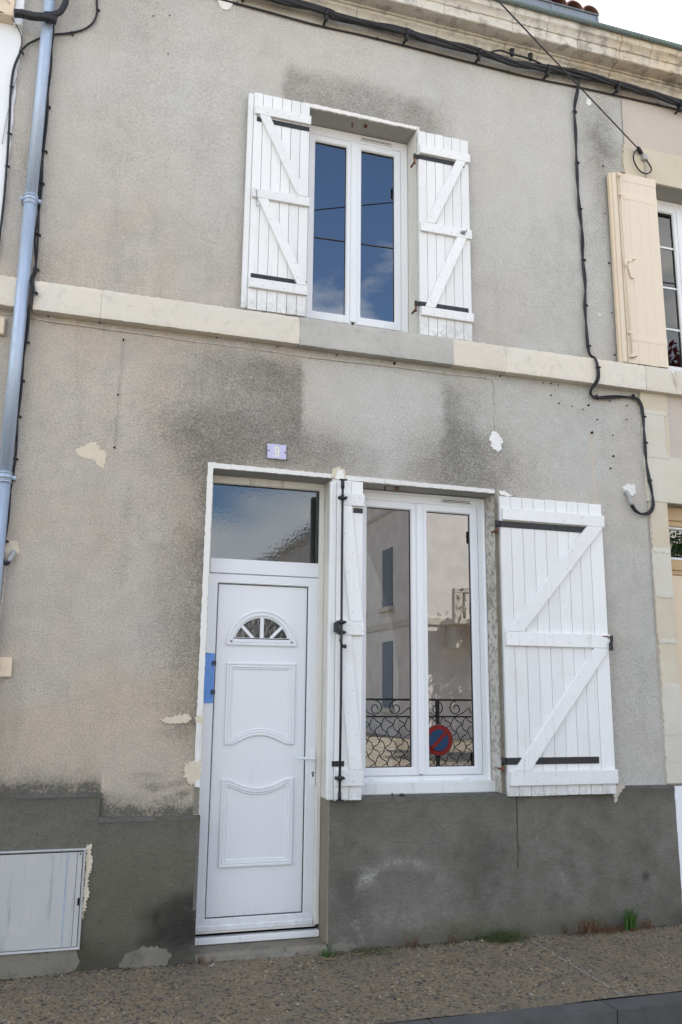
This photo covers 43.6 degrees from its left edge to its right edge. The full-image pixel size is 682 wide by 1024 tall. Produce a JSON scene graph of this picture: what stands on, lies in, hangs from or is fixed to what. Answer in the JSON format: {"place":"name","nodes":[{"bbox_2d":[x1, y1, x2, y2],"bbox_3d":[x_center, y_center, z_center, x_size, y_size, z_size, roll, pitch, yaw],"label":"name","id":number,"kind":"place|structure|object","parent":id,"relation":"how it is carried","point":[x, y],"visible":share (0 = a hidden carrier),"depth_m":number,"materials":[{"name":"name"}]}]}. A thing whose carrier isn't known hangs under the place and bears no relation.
{"place":"outdoors","nodes":[
{"label":"outdoors","id":0,"kind":"place"},
{"bbox_2d":[0,924,681,1023],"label":"pavement","id":1,"kind":"structure","parent":0,"point":[462,978],"depth_m":4.71,"materials":[{"name":"gravel"}]},
{"bbox_2d":[0,0,29,310],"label":"terraced house","id":2,"kind":"structure","parent":1,"relation":"on","point":[10,41],"depth_m":5.75,"materials":[{"name":"white paint"}]},
{"bbox_2d":[0,11,21,103],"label":"thin wire","id":3,"kind":"object","parent":2,"relation":"hanging from","point":[17,59],"visible":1,"depth_m":5.77,"materials":[{"name":"black rubber"}]},
{"bbox_2d":[2,0,26,143],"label":"thin wire","id":4,"kind":"object","parent":2,"relation":"hanging from","point":[15,82],"visible":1,"depth_m":5.77,"materials":[{"name":"grey plastic"}]},
{"bbox_2d":[184,954,216,966],"bbox_3d":[-0.826,2.621,4.986,0.202,0.051,0.092,2,-12,-5],"label":"dry weed","id":5,"kind":"object","parent":1,"relation":"on","point":[202,960],"visible":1,"depth_m":5.00,"materials":[{"name":"brown plant"}]},
{"bbox_2d":[318,944,340,957],"bbox_3d":[-0.096,2.658,5.158,0.218,0.082,0.120,9,-14,-34],"label":"grass tuft","id":6,"kind":"object","parent":1,"relation":"on","point":[325,954],"visible":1,"depth_m":5.18,"materials":[{"name":"green plant"}]},
{"bbox_2d":[0,924,678,982],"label":"soil crumbs","id":7,"kind":"object","parent":1,"relation":"on","point":[398,948],"visible":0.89,"depth_m":5.36,"materials":[{"name":"brown soil"}]},
{"bbox_2d":[0,0,681,979],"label":"terraced house","id":8,"kind":"structure","parent":1,"relation":"on","point":[414,610],"depth_m":5.95,"materials":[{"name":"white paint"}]},
{"bbox_2d":[0,316,5,335],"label":"junction box","id":9,"kind":"object","parent":8,"relation":"attached to","point":[2,325],"visible":1,"depth_m":5.41,"materials":[{"name":"beige paint"}]},
{"bbox_2d":[0,657,12,679],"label":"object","id":10,"kind":"object","parent":8,"relation":"attached to","point":[5,666],"visible":1,"depth_m":5.03,"materials":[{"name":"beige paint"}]},
{"bbox_2d":[6,550,16,562],"bbox_3d":[-1.996,0.267,5.166,0.055,0.090,0.062,4,-12,-17],"label":"conduit","id":11,"kind":"object","parent":8,"relation":"attached to","point":[12,554],"visible":1,"depth_m":5.15,"materials":[{"name":"grey plastic"}]},
{"bbox_2d":[0,566,5,614],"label":"bell wire","id":12,"kind":"object","parent":11,"relation":"hanging from","point":[4,581],"visible":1,"depth_m":5.13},
{"bbox_2d":[0,0,55,593],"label":"downpipe","id":13,"kind":"object","parent":8,"relation":"attached to","point":[30,199],"visible":1,"depth_m":5.44,"materials":[{"name":"metal"}]},
{"bbox_2d":[14,0,68,24],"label":"cable sleeve","id":14,"kind":"object","parent":13,"relation":"attached to","point":[51,17],"visible":1,"depth_m":5.77,"materials":[{"name":"black rubber"}]},
{"bbox_2d":[3,25,53,565],"bbox_3d":[-1.986,-1.510,5.505,0.081,3.743,0.101,4,-12,-17],"label":"riser cable","id":15,"kind":"object","parent":8,"relation":"attached to","point":[36,248],"visible":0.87,"depth_m":5.54,"materials":[{"name":"black rubber"}]},
{"bbox_2d":[0,848,85,954],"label":"meter box","id":16,"kind":"object","parent":8,"relation":"attached to","point":[41,897],"visible":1,"depth_m":4.84,"materials":[{"name":"plastic"}]},
{"bbox_2d":[0,852,82,951],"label":"box door","id":17,"kind":"structure","parent":16,"relation":"in","point":[32,886],"depth_m":4.83,"materials":[{"name":"plastic"}]},
{"bbox_2d":[0,0,99,239],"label":"looping cable","id":18,"kind":"object","parent":8,"relation":"attached to","point":[7,166],"visible":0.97,"depth_m":5.71,"materials":[{"name":"black rubber"}]},
{"bbox_2d":[203,653,215,702],"bbox_3d":[-0.859,1.081,5.564,0.081,0.323,0.015,4,-12,-17],"label":"blue strip","id":19,"kind":"object","parent":8,"relation":"attached to","point":[210,664],"visible":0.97,"depth_m":5.57,"materials":[{"name":"plastic"}]},
{"bbox_2d":[2,313,495,431],"bbox_3d":[-0.504,-0.924,5.905,3.484,0.459,0.011,4,-12,-17],"label":"bell wire","id":20,"kind":"object","parent":8,"relation":"attached to","point":[271,351],"visible":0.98,"depth_m":5.95,"materials":[{"name":"grey plastic"}]},
{"bbox_2d":[195,475,324,945],"bbox_3d":[-0.527,1.231,5.666,0.823,2.971,0.163,4,-12,-17],"label":"door","id":21,"kind":"structure","parent":8,"relation":"in","point":[260,792],"depth_m":5.63,"materials":[{"name":"plastic"}]},
{"bbox_2d":[267,443,286,459],"bbox_3d":[-0.435,-0.410,5.815,0.141,0.104,0.026,4,-12,-17],"label":"house number plate","id":22,"kind":"object","parent":8,"relation":"attached to","point":[276,451],"visible":1,"depth_m":5.80,"materials":[{"name":"ceramic"}]},
{"bbox_2d":[305,125,407,331],"bbox_3d":[0.099,-2.130,6.570,0.873,1.726,0.092,4,-12,-17],"label":"window","id":23,"kind":"structure","parent":8,"relation":"in","point":[357,271],"depth_m":6.57,"materials":[{"name":"blue glass"}]},
{"bbox_2d":[361,489,495,795],"bbox_3d":[0.575,0.895,6.062,1.032,2.102,0.145,4,-12,-17],"label":"window","id":24,"kind":"structure","parent":8,"relation":"in","point":[425,553],"depth_m":6.09,"materials":[{"name":"white plastic"}]},
{"bbox_2d":[221,0,681,111],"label":"thin cable","id":25,"kind":"object","parent":8,"relation":"attached to","point":[376,38],"visible":0.94,"depth_m":6.87,"materials":[{"name":"black rubber"}]},
{"bbox_2d":[241,0,681,114],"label":"cable bundle","id":26,"kind":"object","parent":8,"relation":"attached to","point":[478,52],"visible":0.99,"depth_m":6.92,"materials":[{"name":"black rubber"}]},
{"bbox_2d":[571,68,654,514],"bbox_3d":[2.179,-1.853,6.891,0.590,3.809,0.112,4,-12,-17],"label":"drop cable","id":27,"kind":"object","parent":8,"relation":"attached to","point":[595,383],"visible":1,"depth_m":6.77,"materials":[{"name":"black rubber"}]},
{"bbox_2d":[623,490,633,504],"bbox_3d":[2.213,-0.112,6.572,0.071,0.130,0.043,-7,-14,32],"label":"conduit","id":28,"kind":"object","parent":8,"relation":"attached to","point":[628,496],"visible":1,"depth_m":6.55,"materials":[{"name":"grey plastic"}]},
{"bbox_2d":[344,941,416,960],"bbox_3d":[0.232,2.691,5.252,0.494,0.064,0.224,4,-12,-17],"label":"grass tuft","id":29,"kind":"object","parent":1,"relation":"on","point":[370,952],"visible":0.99,"depth_m":5.25,"materials":[{"name":"green plant"}]},
{"bbox_2d":[405,936,422,946],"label":"dry weed","id":30,"kind":"object","parent":1,"relation":"on","point":[413,941],"visible":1,"depth_m":5.38,"materials":[{"name":"brown plant"}]},
{"bbox_2d":[461,927,517,946],"bbox_3d":[0.988,2.736,5.510,0.504,0.090,0.204,4,-12,-17],"label":"cushion weed","id":31,"kind":"object","parent":1,"relation":"on","point":[483,936],"visible":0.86,"depth_m":5.53,"materials":[{"name":"green plant"}]},
{"bbox_2d":[486,924,530,944],"bbox_3d":[1.083,2.734,5.526,0.321,0.098,0.216,4,-12,-17],"label":"cushion weed","id":32,"kind":"object","parent":1,"relation":"on","point":[504,938],"visible":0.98,"depth_m":5.51,"materials":[{"name":"green plant"}]},
{"bbox_2d":[562,915,610,937],"bbox_3d":[1.650,2.774,5.712,0.329,0.116,0.178,4,-12,-17],"label":"dry weed","id":33,"kind":"object","parent":1,"relation":"on","point":[587,926],"visible":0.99,"depth_m":5.75,"materials":[{"name":"brown plant"}]},
{"bbox_2d":[584,920,640,934],"bbox_3d":[1.801,2.809,5.767,0.513,0.076,0.179,4,-12,-17],"label":"dry weed","id":34,"kind":"object","parent":1,"relation":"on","point":[615,928],"visible":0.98,"depth_m":5.78,"materials":[{"name":"brown plant"}]},
{"bbox_2d":[622,905,638,931],"bbox_3d":[1.980,2.773,5.852,0.128,0.173,0.081,6,-13,-26],"label":"tall weed","id":35,"kind":"object","parent":1,"relation":"on","point":[630,919],"visible":0.99,"depth_m":5.84,"materials":[{"name":"green plant"}]},
{"bbox_2d":[605,34,681,891],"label":"terraced house","id":36,"kind":"structure","parent":1,"relation":"on","point":[645,218],"depth_m":6.96,"materials":[{"name":"stone"}]},
{"bbox_2d":[497,0,651,177],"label":"overhead line","id":37,"kind":"object","parent":36,"relation":"attached to","point":[644,157],"visible":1,"depth_m":6.78,"materials":[{"name":"black rubber"}]},
{"bbox_2d":[657,200,681,370],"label":"window","id":38,"kind":"structure","parent":36,"relation":"in","point":[669,214],"depth_m":7.42,"materials":[{"name":"white plastic"}]},
{"bbox_2d":[667,507,681,704],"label":"door","id":39,"kind":"structure","parent":36,"relation":"in","point":[674,513],"depth_m":6.72,"materials":[{"name":"beige paint"}]},
{"bbox_2d":[637,918,656,928],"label":"dry weed","id":40,"kind":"object","parent":1,"relation":"on","point":[644,925],"visible":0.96,"depth_m":5.88,"materials":[{"name":"brown plant"}]},
{"bbox_2d":[380,991,681,1023],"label":"ground","id":41,"kind":"structure","parent":0,"point":[561,1004],"depth_m":5.06,"materials":[{"name":"grey asphalt"}]},
{"bbox_2d":[386,992,681,1023],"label":"kerb","id":42,"kind":"structure","parent":41,"relation":"on","point":[665,1008],"depth_m":4.42,"materials":[{"name":"concrete"}]},
{"bbox_2d":[566,0,681,43],"label":"sky","id":43,"kind":"structure","parent":0,"point":[662,19],"materials":[{"name":"white"}]}
]}

